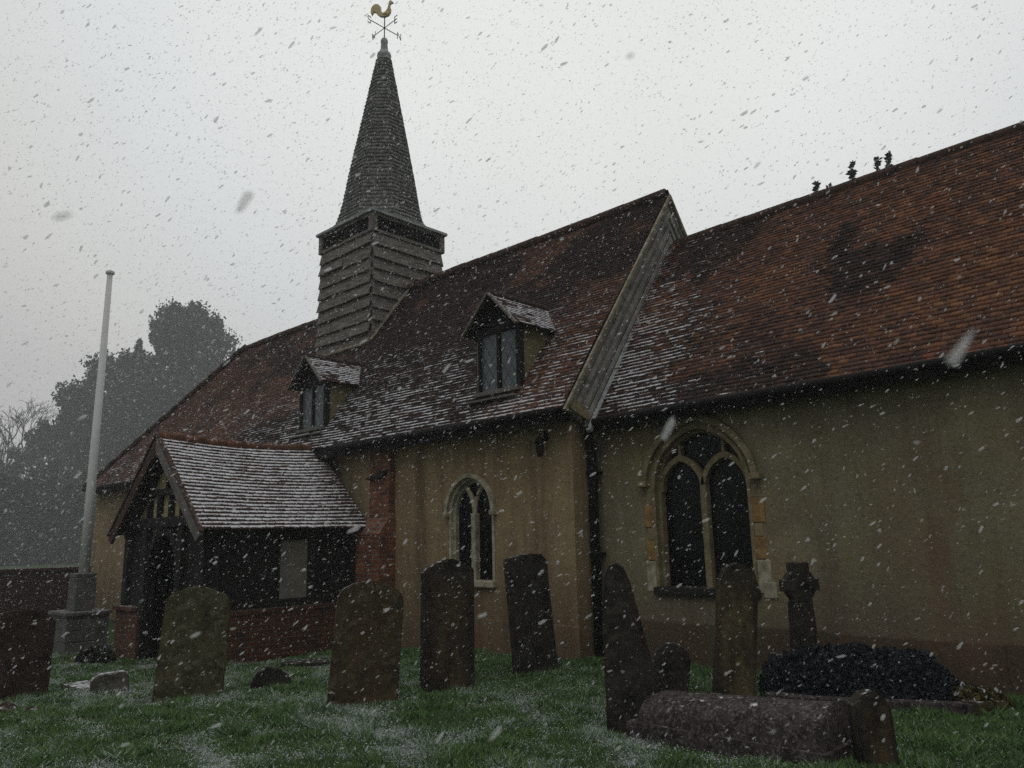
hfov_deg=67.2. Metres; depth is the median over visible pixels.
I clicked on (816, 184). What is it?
evergreen tree
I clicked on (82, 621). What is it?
stone plinth
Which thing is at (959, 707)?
kerb
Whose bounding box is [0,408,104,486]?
evergreen tree
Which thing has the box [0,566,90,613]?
boundary wall
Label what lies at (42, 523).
hedge
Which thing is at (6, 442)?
bare tree
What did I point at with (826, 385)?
church
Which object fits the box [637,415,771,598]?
chancel window
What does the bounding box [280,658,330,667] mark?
stone slab
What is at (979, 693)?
bedding plant
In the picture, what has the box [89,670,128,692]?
footstone
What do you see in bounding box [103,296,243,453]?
evergreen tree
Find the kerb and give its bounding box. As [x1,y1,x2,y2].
[765,691,974,714]
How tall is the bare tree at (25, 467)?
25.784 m
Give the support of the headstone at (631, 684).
on the ground at (111, 630)
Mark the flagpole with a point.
(85, 550)
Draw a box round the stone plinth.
[48,573,112,654]
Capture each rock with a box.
[0,702,17,713]
[23,706,39,712]
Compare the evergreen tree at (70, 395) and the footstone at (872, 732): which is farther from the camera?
the evergreen tree at (70, 395)
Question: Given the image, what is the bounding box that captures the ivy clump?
[73,645,116,663]
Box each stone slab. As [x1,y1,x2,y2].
[60,680,89,689]
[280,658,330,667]
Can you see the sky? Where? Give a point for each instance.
(186, 151)
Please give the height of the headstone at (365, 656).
1.422 m
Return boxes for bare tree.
[0,398,56,473]
[2,439,34,479]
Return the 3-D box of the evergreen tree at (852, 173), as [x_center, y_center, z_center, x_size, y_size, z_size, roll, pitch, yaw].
[12.934,-0.647,27.626,3.272,16.143,3.692,-2,-11,3]
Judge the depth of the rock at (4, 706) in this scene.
7.88 m
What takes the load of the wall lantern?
attached to the church
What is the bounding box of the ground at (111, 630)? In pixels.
[0,563,1023,767]
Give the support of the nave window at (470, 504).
in the church
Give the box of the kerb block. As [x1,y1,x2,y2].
[959,698,1006,714]
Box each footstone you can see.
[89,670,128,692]
[250,665,290,688]
[847,688,898,764]
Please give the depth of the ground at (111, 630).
6.32 m
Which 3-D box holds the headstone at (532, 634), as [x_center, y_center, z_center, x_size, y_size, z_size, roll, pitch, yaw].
[0.239,2.906,9.228,0.718,1.707,0.141,7,-14,-34]
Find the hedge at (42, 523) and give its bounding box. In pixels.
[0,456,106,565]
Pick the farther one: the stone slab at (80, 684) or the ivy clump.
the ivy clump
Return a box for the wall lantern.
[533,431,547,456]
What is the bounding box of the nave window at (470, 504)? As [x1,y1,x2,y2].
[442,473,496,587]
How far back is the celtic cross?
7.78 m
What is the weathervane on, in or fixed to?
on the church
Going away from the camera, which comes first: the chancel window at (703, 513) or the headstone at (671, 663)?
the headstone at (671, 663)
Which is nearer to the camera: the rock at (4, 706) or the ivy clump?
the rock at (4, 706)
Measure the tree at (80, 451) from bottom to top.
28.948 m
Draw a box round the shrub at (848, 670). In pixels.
[757,641,967,700]
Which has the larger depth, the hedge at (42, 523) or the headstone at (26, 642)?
the hedge at (42, 523)
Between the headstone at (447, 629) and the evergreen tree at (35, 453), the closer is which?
the headstone at (447, 629)
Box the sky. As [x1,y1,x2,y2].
[0,0,1023,479]
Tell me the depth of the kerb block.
6.67 m
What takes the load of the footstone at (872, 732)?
on the ground at (111, 630)
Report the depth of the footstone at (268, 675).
8.82 m
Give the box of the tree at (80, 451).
[22,390,151,487]
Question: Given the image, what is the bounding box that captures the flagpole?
[78,270,114,572]
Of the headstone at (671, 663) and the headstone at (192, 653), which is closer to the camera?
the headstone at (671, 663)
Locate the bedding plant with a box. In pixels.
[950,682,1016,710]
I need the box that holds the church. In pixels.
[82,37,1023,697]
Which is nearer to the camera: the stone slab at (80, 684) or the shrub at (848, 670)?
the shrub at (848, 670)
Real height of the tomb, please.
0.626 m
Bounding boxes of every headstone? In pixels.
[0,610,55,700]
[152,586,230,702]
[327,581,403,706]
[420,559,474,692]
[503,554,557,676]
[602,564,659,733]
[653,642,690,691]
[712,563,757,695]
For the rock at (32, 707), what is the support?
on the ground at (111, 630)
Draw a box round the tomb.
[626,690,852,765]
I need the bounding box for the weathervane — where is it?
[367,0,400,40]
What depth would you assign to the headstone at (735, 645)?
7.44 m
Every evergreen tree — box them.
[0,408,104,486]
[45,347,162,493]
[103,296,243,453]
[811,180,832,192]
[845,150,892,179]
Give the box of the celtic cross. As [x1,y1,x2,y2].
[768,562,819,682]

